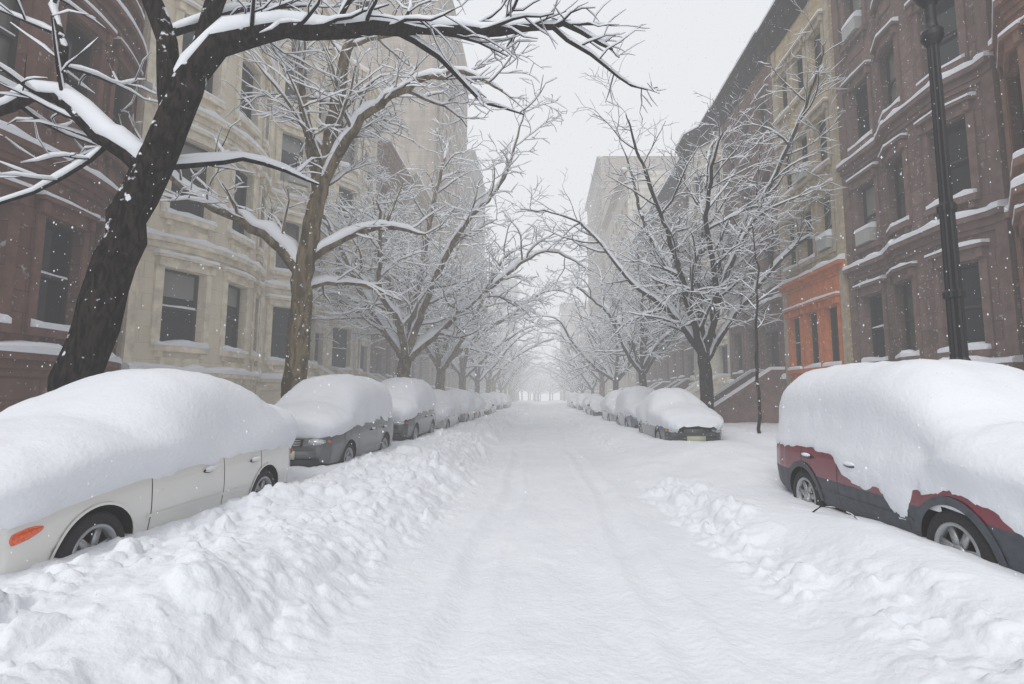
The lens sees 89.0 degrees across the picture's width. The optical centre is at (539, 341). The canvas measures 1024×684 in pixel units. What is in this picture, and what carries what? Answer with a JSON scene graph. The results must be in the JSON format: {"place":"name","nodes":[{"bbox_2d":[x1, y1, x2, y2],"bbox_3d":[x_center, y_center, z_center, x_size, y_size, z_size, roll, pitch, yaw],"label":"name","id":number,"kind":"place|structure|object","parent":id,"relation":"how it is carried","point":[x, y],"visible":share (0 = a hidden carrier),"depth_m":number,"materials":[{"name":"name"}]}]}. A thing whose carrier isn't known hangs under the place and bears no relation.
{"place":"outdoors","nodes":[
{"label":"outdoors","id":0,"kind":"place"},
{"bbox_2d":[0,398,1023,683],"bbox_3d":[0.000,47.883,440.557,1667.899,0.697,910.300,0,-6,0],"label":"snow covered ground","id":1,"kind":"structure","parent":0,"point":[658,588],"depth_m":3.87,"materials":[{"name":"white snow"}]},
{"bbox_2d":[0,0,142,411],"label":"walls","id":2,"kind":"structure","parent":1,"relation":"on","point":[14,390],"depth_m":9.41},
{"bbox_2d":[0,0,123,324],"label":"windows","id":3,"kind":"structure","parent":2,"relation":"attached to","point":[52,304],"depth_m":10.06,"materials":[{"name":"black glass"}]},
{"bbox_2d":[0,0,146,376],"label":"trim","id":4,"kind":"structure","parent":2,"relation":"attached to","point":[82,181],"depth_m":9.69,"materials":[{"name":"stone"}]},
{"bbox_2d":[0,0,147,364],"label":"snow on ledges","id":5,"kind":"structure","parent":2,"relation":"attached to","point":[32,347],"depth_m":9.35,"materials":[{"name":"white snow"}]},
{"bbox_2d":[0,368,297,574],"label":"parked sedan","id":6,"kind":"object","parent":1,"relation":"on","point":[58,453],"visible":0.86,"depth_m":4.83,"materials":[{"name":"white paint"}]},
{"bbox_2d":[115,0,268,391],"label":"walls","id":7,"kind":"structure","parent":1,"relation":"on","point":[142,352],"depth_m":14.85,"materials":[{"name":"beige stone"}]},
{"bbox_2d":[121,0,276,392],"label":"trim","id":8,"kind":"structure","parent":7,"relation":"attached to","point":[235,138],"depth_m":14.67,"materials":[{"name":"beige stone"}]},
{"bbox_2d":[121,0,276,377],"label":"snow on ledges","id":9,"kind":"structure","parent":7,"relation":"attached to","point":[181,343],"depth_m":14.44,"materials":[{"name":"white snow"}]},
{"bbox_2d":[160,0,257,347],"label":"windows","id":10,"kind":"structure","parent":7,"relation":"attached to","point":[178,323],"depth_m":14.47,"materials":[{"name":"grey glass"}]},
{"bbox_2d":[260,39,333,404],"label":"walls","id":11,"kind":"structure","parent":1,"relation":"on","point":[272,397],"depth_m":20.63,"materials":[{"name":"beige stone"}]},
{"bbox_2d":[271,61,325,360],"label":"windows","id":12,"kind":"structure","parent":11,"relation":"attached to","point":[291,146],"depth_m":20.30,"materials":[{"name":"grey glass"}]},
{"bbox_2d":[255,0,348,397],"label":"trim","id":13,"kind":"structure","parent":11,"relation":"attached to","point":[269,384],"depth_m":19.86,"materials":[{"name":"beige stone"}]},
{"bbox_2d":[259,0,349,378],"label":"snow on ledges","id":14,"kind":"structure","parent":11,"relation":"attached to","point":[271,358],"depth_m":19.83,"materials":[{"name":"white snow"}]},
{"bbox_2d":[104,0,551,397],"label":"plane tree","id":15,"kind":"object","parent":1,"relation":"on","point":[302,258],"visible":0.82,"depth_m":13.20,"materials":[{"name":"brown plant"}]},
{"bbox_2d":[0,0,665,391],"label":"street tree","id":16,"kind":"object","parent":1,"relation":"on","point":[222,28],"visible":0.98,"depth_m":7.03,"materials":[{"name":"brown plant"}]},
{"bbox_2d":[275,374,393,466],"bbox_3d":[-4.599,1.734,11.418,1.881,2.093,4.428,0,-6,0],"label":"parked suv","id":17,"kind":"object","parent":1,"relation":"on","point":[338,418],"visible":0.69,"depth_m":10.49,"materials":[{"name":"grey paint"}]},
{"bbox_2d":[331,86,374,375],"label":"walls","id":18,"kind":"structure","parent":1,"relation":"on","point":[359,179],"depth_m":27.36,"materials":[{"name":"stone"}]},
{"bbox_2d":[332,140,371,369],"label":"windows","id":19,"kind":"structure","parent":18,"relation":"attached to","point":[340,336],"depth_m":26.20,"materials":[{"name":"grey glass"}]},
{"bbox_2d":[326,57,384,381],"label":"trim","id":20,"kind":"structure","parent":18,"relation":"attached to","point":[373,94],"depth_m":27.11,"materials":[{"name":"beige stone"}]},
{"bbox_2d":[332,54,386,381],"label":"snow on ledges","id":21,"kind":"structure","parent":18,"relation":"attached to","point":[359,369],"depth_m":27.26,"materials":[{"name":"white snow"}]},
{"bbox_2d":[370,141,405,377],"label":"walls","id":22,"kind":"structure","parent":1,"relation":"on","point":[382,364],"depth_m":33.45,"materials":[{"name":"grey stone"}]},
{"bbox_2d":[375,188,401,374],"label":"windows","id":23,"kind":"structure","parent":22,"relation":"attached to","point":[377,356],"depth_m":34.49,"materials":[{"name":"grey glass"}]},
{"bbox_2d":[375,140,413,378],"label":"trim","id":24,"kind":"structure","parent":22,"relation":"attached to","point":[395,163],"depth_m":34.41,"materials":[{"name":"grey stone"}]},
{"bbox_2d":[375,137,414,376],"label":"snow on ledges","id":25,"kind":"structure","parent":24,"relation":"on","point":[388,138],"depth_m":34.23,"materials":[{"name":"white snow"}]},
{"bbox_2d":[327,0,471,390],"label":"apartment tower","id":26,"kind":"structure","parent":1,"relation":"on","point":[424,159],"depth_m":50.26,"materials":[{"name":"beige stone"}]},
{"bbox_2d":[381,377,435,439],"bbox_3d":[-4.549,2.185,16.695,1.899,2.148,4.451,0,-6,0],"label":"parked suv","id":27,"kind":"object","parent":1,"relation":"on","point":[411,421],"visible":0.49,"depth_m":15.89,"materials":[{"name":"grey paint"}]},
{"bbox_2d":[403,193,426,379],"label":"walls","id":28,"kind":"structure","parent":1,"relation":"on","point":[417,369],"depth_m":42.46,"materials":[{"name":"grey stone"}]},
{"bbox_2d":[405,236,420,378],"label":"windows","id":29,"kind":"structure","parent":28,"relation":"attached to","point":[405,328],"depth_m":41.72,"materials":[{"name":"grey glass"}]},
{"bbox_2d":[405,168,431,380],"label":"snow on ledges","id":30,"kind":"structure","parent":28,"relation":"on","point":[419,226],"depth_m":40.79,"materials":[{"name":"white snow"}]},
{"bbox_2d":[406,170,431,355],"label":"trim","id":31,"kind":"structure","parent":28,"relation":"attached to","point":[424,203],"depth_m":42.47,"materials":[{"name":"grey stone"}]},
{"bbox_2d":[274,78,604,377],"bbox_3d":[-5.270,-3.939,23.188,16.356,15.679,16.990,-5,-8,37],"label":"plane tree","id":32,"kind":"object","parent":1,"relation":"on","point":[398,338],"visible":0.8,"depth_m":22.38,"materials":[{"name":"grey plant"}]},
{"bbox_2d":[433,389,461,428],"bbox_3d":[-4.551,2.964,22.196,1.932,1.915,4.963,0,-6,0],"label":"parked sedan","id":33,"kind":"object","parent":1,"relation":"on","point":[448,404],"visible":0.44,"depth_m":21.50,"materials":[{"name":"silver metal"}]},
{"bbox_2d":[447,389,475,422],"bbox_3d":[-4.496,3.472,27.536,1.860,2.030,4.453,0,-6,0],"label":"parked suv","id":34,"kind":"object","parent":1,"relation":"on","point":[461,396],"visible":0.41,"depth_m":26.89,"materials":[{"name":"grey paint"}]},
{"bbox_2d":[363,190,582,390],"bbox_3d":[-5.785,-2.793,31.008,14.916,15.102,13.585,-2,-6,21],"label":"plane tree","id":35,"kind":"object","parent":1,"relation":"on","point":[440,353],"visible":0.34,"depth_m":31.49,"materials":[{"name":"grey plant"}]},
{"bbox_2d":[464,149,485,393],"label":"apartment tower","id":36,"kind":"structure","parent":1,"relation":"on","point":[470,385],"depth_m":77.08,"materials":[{"name":"grey stone"}]},
{"bbox_2d":[469,391,485,417],"bbox_3d":[-4.513,4.054,32.739,1.932,1.966,4.963,0,-6,0],"label":"parked sedan","id":37,"kind":"object","parent":1,"relation":"on","point":[480,407],"visible":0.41,"depth_m":32.23,"materials":[{"name":"silver metal"}]},
{"bbox_2d":[404,232,554,389],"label":"plane tree","id":38,"kind":"object","parent":1,"relation":"on","point":[462,370],"visible":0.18,"depth_m":40.72,"materials":[{"name":"grey plant"}]},
{"bbox_2d":[480,393,496,411],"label":"parked sedan","id":39,"kind":"object","parent":1,"relation":"on","point":[491,397],"visible":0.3,"depth_m":43.77,"materials":[{"name":"silver metal"}]},
{"bbox_2d":[483,398,494,414],"bbox_3d":[-4.401,4.931,38.927,2.072,1.525,4.741,0,-6,0],"label":"parked sedan","id":40,"kind":"object","parent":1,"relation":"on","point":[490,407],"visible":0.3,"depth_m":38.10,"materials":[{"name":"grey paint"}]},
{"bbox_2d":[490,391,503,409],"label":"parked suv","id":41,"kind":"object","parent":1,"relation":"on","point":[498,396],"visible":0.44,"depth_m":51.70,"materials":[{"name":"grey paint"}]},
{"bbox_2d":[484,278,519,398],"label":"apartment tower","id":42,"kind":"structure","parent":1,"relation":"on","point":[512,282],"depth_m":152.50,"materials":[{"name":"grey stone"}]},
{"bbox_2d":[439,279,565,392],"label":"street tree","id":43,"kind":"object","parent":1,"relation":"on","point":[478,378],"visible":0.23,"depth_m":51.08,"materials":[{"name":"grey plant"}]},
{"bbox_2d":[501,393,508,407],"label":"parked suv","id":44,"kind":"object","parent":1,"relation":"on","point":[505,400],"visible":0.38,"depth_m":57.72,"materials":[{"name":"grey paint"}]},
{"bbox_2d":[473,298,544,391],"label":"plane tree","id":45,"kind":"object","parent":1,"relation":"on","point":[496,378],"visible":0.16,"depth_m":68.17,"materials":[{"name":"grey plant"}]},
{"bbox_2d":[480,334,543,392],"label":"street tree","id":46,"kind":"object","parent":1,"relation":"on","point":[501,386],"visible":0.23,"depth_m":80.72,"materials":[{"name":"grey plant"}]},
{"bbox_2d":[452,286,572,392],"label":"plane tree","id":47,"kind":"object","parent":1,"relation":"on","point":[490,376],"visible":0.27,"depth_m":61.41,"materials":[{"name":"grey plant"}]},
{"bbox_2d":[493,341,543,396],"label":"plane tree","id":48,"kind":"object","parent":1,"relation":"on","point":[509,387],"visible":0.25,"depth_m":103.67,"materials":[{"name":"grey plant"}]},
{"bbox_2d":[496,332,542,393],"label":"plane tree","id":49,"kind":"object","parent":1,"relation":"on","point":[515,374],"visible":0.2,"depth_m":91.82,"materials":[{"name":"grey plant"}]},
{"bbox_2d":[506,343,571,401],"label":"distant trees","id":50,"kind":"object","parent":1,"relation":"on","point":[533,383],"visible":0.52,"depth_m":154.60,"materials":[{"name":"grey plant"}]},
{"bbox_2d":[535,350,584,391],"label":"street tree","id":51,"kind":"object","parent":1,"relation":"on","point":[561,385],"visible":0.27,"depth_m":98.26,"materials":[{"name":"grey plant"}]},
{"bbox_2d":[533,349,590,392],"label":"plane tree","id":52,"kind":"object","parent":1,"relation":"on","point":[559,375],"visible":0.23,"depth_m":86.17,"materials":[{"name":"grey plant"}]},
{"bbox_2d":[539,339,598,392],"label":"street tree","id":53,"kind":"object","parent":1,"relation":"on","point":[580,388],"visible":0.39,"depth_m":74.23,"materials":[{"name":"grey plant"}]},
{"bbox_2d":[558,302,587,399],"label":"apartment tower","id":54,"kind":"structure","parent":1,"relation":"on","point":[569,328],"depth_m":157.72,"materials":[{"name":"beige brick"}]},
{"bbox_2d":[568,394,577,407],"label":"parked sedan","id":55,"kind":"object","parent":1,"relation":"on","point":[571,398],"visible":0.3,"depth_m":60.87,"materials":[{"name":"silver metal"}]},
{"bbox_2d":[567,392,578,406],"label":"parked suv","id":56,"kind":"object","parent":1,"relation":"on","point":[570,394],"visible":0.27,"depth_m":66.42,"materials":[{"name":"grey paint"}]},
{"bbox_2d":[571,397,576,408],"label":"parked sedan","id":57,"kind":"object","parent":1,"relation":"on","point":[573,403],"visible":0.37,"depth_m":55.38,"materials":[{"name":"grey paint"}]},
{"bbox_2d":[533,325,622,393],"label":"street tree","id":58,"kind":"object","parent":1,"relation":"on","point":[585,378],"visible":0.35,"depth_m":60.52,"materials":[{"name":"grey plant"}]},
{"bbox_2d":[576,393,588,409],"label":"parked suv","id":59,"kind":"object","parent":1,"relation":"on","point":[580,399],"visible":0.38,"depth_m":49.56,"materials":[{"name":"grey paint"}]},
{"bbox_2d":[582,328,585,392],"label":"walls","id":60,"kind":"structure","parent":1,"relation":"on","point":[583,340],"depth_m":117.02,"materials":[{"name":"beige brick"}]},
{"bbox_2d":[536,277,636,396],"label":"plane tree","id":61,"kind":"object","parent":1,"relation":"on","point":[601,379],"visible":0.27,"depth_m":50.99,"materials":[{"name":"grey plant"}]},
{"bbox_2d":[582,394,602,412],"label":"parked sedan","id":62,"kind":"object","parent":1,"relation":"on","point":[587,399],"visible":0.32,"depth_m":41.10,"materials":[{"name":"silver metal"}]},
{"bbox_2d":[587,397,603,415],"bbox_3d":[4.200,4.531,35.450,2.071,1.589,4.741,0,-6,0],"label":"parked sedan","id":63,"kind":"object","parent":1,"relation":"on","point":[593,407],"visible":0.45,"depth_m":34.48,"materials":[{"name":"grey paint"}]},
{"bbox_2d":[525,253,680,389],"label":"street tree","id":64,"kind":"object","parent":1,"relation":"on","point":[612,374],"visible":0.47,"depth_m":41.29,"materials":[{"name":"grey plant"}]},
{"bbox_2d":[600,389,621,420],"bbox_3d":[4.399,3.561,28.166,1.932,1.985,4.963,0,-6,0],"label":"parked sedan","id":65,"kind":"object","parent":1,"relation":"on","point":[608,404],"visible":0.47,"depth_m":27.50,"materials":[{"name":"silver metal"}]},
{"bbox_2d":[584,155,678,395],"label":"apartment tower","id":66,"kind":"structure","parent":1,"relation":"on","point":[595,209],"depth_m":84.53,"materials":[{"name":"beige brick"}]},
{"bbox_2d":[615,386,654,427],"bbox_3d":[4.398,2.922,22.567,1.860,2.078,4.453,0,-6,0],"label":"parked suv","id":67,"kind":"object","parent":1,"relation":"on","point":[627,400],"visible":0.46,"depth_m":21.90,"materials":[{"name":"grey paint"}]},
{"bbox_2d":[601,167,670,393],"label":"apartment tower","id":68,"kind":"structure","parent":1,"relation":"on","point":[610,225],"depth_m":60.27,"materials":[{"name":"stone"}]},
{"bbox_2d":[634,239,652,386],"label":"walls","id":69,"kind":"structure","parent":1,"relation":"on","point":[648,376],"depth_m":49.21,"materials":[{"name":"grey stone"}]},
{"bbox_2d":[629,231,650,384],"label":"trim","id":70,"kind":"structure","parent":69,"relation":"attached to","point":[646,267],"depth_m":49.56,"materials":[{"name":"grey stone"}]},
{"bbox_2d":[556,204,737,386],"bbox_3d":[6.318,-1.978,30.516,11.708,13.424,15.281,6,-8,-44],"label":"street tree","id":71,"kind":"object","parent":1,"relation":"on","point":[642,364],"visible":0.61,"depth_m":30.65,"materials":[{"name":"grey plant"}]},
{"bbox_2d":[649,211,670,383],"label":"walls","id":72,"kind":"structure","parent":1,"relation":"on","point":[656,369],"depth_m":42.62,"materials":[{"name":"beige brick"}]},
{"bbox_2d":[642,196,670,389],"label":"trim","id":73,"kind":"structure","parent":72,"relation":"attached to","point":[662,385],"depth_m":40.82,"materials":[{"name":"grey stone"}]},
{"bbox_2d":[648,195,670,388],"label":"snow on ledges","id":74,"kind":"structure","parent":72,"relation":"attached to","point":[659,383],"depth_m":40.76,"materials":[{"name":"white snow"}]},
{"bbox_2d":[654,237,668,380],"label":"windows","id":75,"kind":"structure","parent":72,"relation":"attached to","point":[661,357],"depth_m":40.70,"materials":[{"name":"grey glass"}]},
{"bbox_2d":[485,0,860,409],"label":"street tree","id":76,"kind":"object","parent":1,"relation":"on","point":[690,323],"visible":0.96,"depth_m":18.48,"materials":[{"name":"grey plant"}]},
{"bbox_2d":[636,388,723,440],"bbox_3d":[4.350,2.402,16.730,1.925,1.884,4.967,0,-6,0],"label":"parked sedan","id":77,"kind":"object","parent":1,"relation":"on","point":[676,422],"visible":0.85,"depth_m":14.92,"materials":[{"name":"grey paint"}]},
{"bbox_2d":[666,179,693,382],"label":"walls","id":78,"kind":"structure","parent":1,"relation":"on","point":[687,366],"depth_m":36.31,"materials":[{"name":"grey stone"}]},
{"bbox_2d":[658,158,692,387],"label":"snow on ledges","id":79,"kind":"structure","parent":78,"relation":"attached to","point":[677,384],"depth_m":34.53,"materials":[{"name":"white snow"}]},
{"bbox_2d":[658,159,693,388],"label":"trim","id":80,"kind":"structure","parent":78,"relation":"attached to","point":[665,193],"depth_m":36.64,"materials":[{"name":"grey stone"}]},
{"bbox_2d":[671,197,693,376],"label":"windows","id":81,"kind":"structure","parent":78,"relation":"attached to","point":[692,367],"depth_m":36.26,"materials":[{"name":"grey glass"}]},
{"bbox_2d":[686,127,730,381],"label":"walls","id":82,"kind":"structure","parent":1,"relation":"on","point":[716,360],"depth_m":29.37,"materials":[{"name":"stone"}]},
{"bbox_2d":[676,109,730,396],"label":"trim","id":83,"kind":"structure","parent":82,"relation":"attached to","point":[718,382],"depth_m":29.52,"materials":[{"name":"stone"}]},
{"bbox_2d":[676,105,730,392],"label":"snow on ledges","id":84,"kind":"structure","parent":82,"relation":"attached to","point":[691,384],"depth_m":28.49,"materials":[{"name":"white snow"}]},
{"bbox_2d":[696,163,727,372],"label":"windows","id":85,"kind":"structure","parent":82,"relation":"attached to","point":[725,362],"depth_m":28.70,"materials":[{"name":"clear glass"}]},
{"bbox_2d":[724,60,778,377],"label":"walls","id":86,"kind":"structure","parent":1,"relation":"on","point":[755,87],"depth_m":23.97,"materials":[{"name":"brown stone"}]},
{"bbox_2d":[697,29,785,406],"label":"snow on ledges","id":87,"kind":"structure","parent":86,"relation":"attached to","point":[745,384],"depth_m":22.45,"materials":[{"name":"white snow"}]},
{"bbox_2d":[710,32,786,422],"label":"trim","id":88,"kind":"structure","parent":86,"relation":"attached to","point":[742,403],"depth_m":22.47,"materials":[{"name":"brown stone"}]},
{"bbox_2d":[730,103,779,370],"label":"windows","id":89,"kind":"structure","parent":86,"relation":"attached to","point":[775,350],"depth_m":23.17,"materials":[{"name":"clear glass"}]},
{"bbox_2d":[729,207,783,433],"bbox_3d":[6.320,-0.424,14.726,1.612,6.699,1.399,0,-6,0],"label":"young tree","id":90,"kind":"object","parent":1,"relation":"on","point":[756,362],"visible":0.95,"depth_m":14.68,"materials":[{"name":"brown plant"}]},
{"bbox_2d":[775,0,853,381],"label":"walls","id":91,"kind":"structure","parent":1,"relation":"on","point":[801,21],"depth_m":18.96,"materials":[{"name":"yellow brick"}]},
{"bbox_2d":[756,0,844,369],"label":"snow on ledges","id":92,"kind":"structure","parent":91,"relation":"attached to","point":[823,263],"depth_m":18.55,"materials":[{"name":"white snow"}]},
{"bbox_2d":[756,0,850,386],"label":"trim","id":93,"kind":"structure","parent":91,"relation":"attached to","point":[783,19],"depth_m":18.78,"materials":[{"name":"beige stone"}]},
{"bbox_2d":[782,33,839,365],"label":"windows","id":94,"kind":"structure","parent":91,"relation":"attached to","point":[824,244],"depth_m":18.90,"materials":[{"name":"clear glass"}]},
{"bbox_2d":[812,506,859,520],"bbox_3d":[3.030,1.810,5.194,0.104,0.242,1.209,0,-6,-4],"label":"fallen twig","id":95,"kind":"object","parent":1,"relation":"on","point":[836,508],"visible":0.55,"depth_m":5.37,"materials":[{"name":"wood"}]},
{"bbox_2d":[776,359,1023,573],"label":"parked suv","id":96,"kind":"object","parent":1,"relation":"on","point":[878,412],"visible":0.95,"depth_m":4.77,"materials":[{"name":"red paint"}]},
{"bbox_2d":[838,0,1023,361],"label":"walls","id":97,"kind":"structure","parent":1,"relation":"on","point":[927,308],"depth_m":13.22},
{"bbox_2d":[842,0,984,356],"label":"windows","id":98,"kind":"structure","parent":97,"relation":"attached to","point":[949,49],"depth_m":13.85,"materials":[{"name":"black glass"}]},
{"bbox_2d":[831,0,1023,369],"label":"trim","id":99,"kind":"structure","parent":97,"relation":"attached to","point":[996,220],"depth_m":12.99,"materials":[{"name":"brown stone"}]},
{"bbox_2d":[836,0,1023,362],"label":"snow on ledges","id":100,"kind":"structure","parent":97,"relation":"attached to","point":[971,345],"depth_m":12.79,"materials":[{"name":"white snow"}]},
{"bbox_2d":[913,0,971,360],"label":"street lamp","id":101,"kind":"object","parent":1,"relation":"on","point":[954,292],"visible":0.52,"depth_m":7.21,"materials":[{"name":"black metal"}]},
{"bbox_2d":[1006,7,1023,174],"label":"walls","id":102,"kind":"structure","parent":1,"relation":"on","point":[1014,97],"depth_m":10.61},
{"bbox_2d":[988,0,1023,323],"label":"trim","id":103,"kind":"structure","parent":102,"relation":"attached to","point":[1011,39],"depth_m":10.18,"materials":[{"name":"brown stone"}]},
{"bbox_2d":[988,0,1023,224],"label":"snow on ledges","id":104,"kind":"structure","parent":102,"relation":"attached to","point":[1017,180],"depth_m":9.69,"materials":[{"name":"white snow"}]},
{"bbox_2d":[1017,63,1023,142],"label":"windows","id":105,"kind":"structure","parent":102,"relation":"attached to","point":[1020,98],"depth_m":10.58,"materials":[{"name":"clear glass"}]},
{"bbox_2d":[2,1,1023,665],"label":"falling snowflakes","id":106,"kind":"object","parent":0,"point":[550,275],"visible":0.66,"depth_m":6.47,"materials":[{"name":"white"}]},
{"bbox_2d":[453,0,772,397],"label":"sky","id":107,"kind":"structure","parent":0,"point":[701,73],"materials":[{"name":"white"}]}
]}

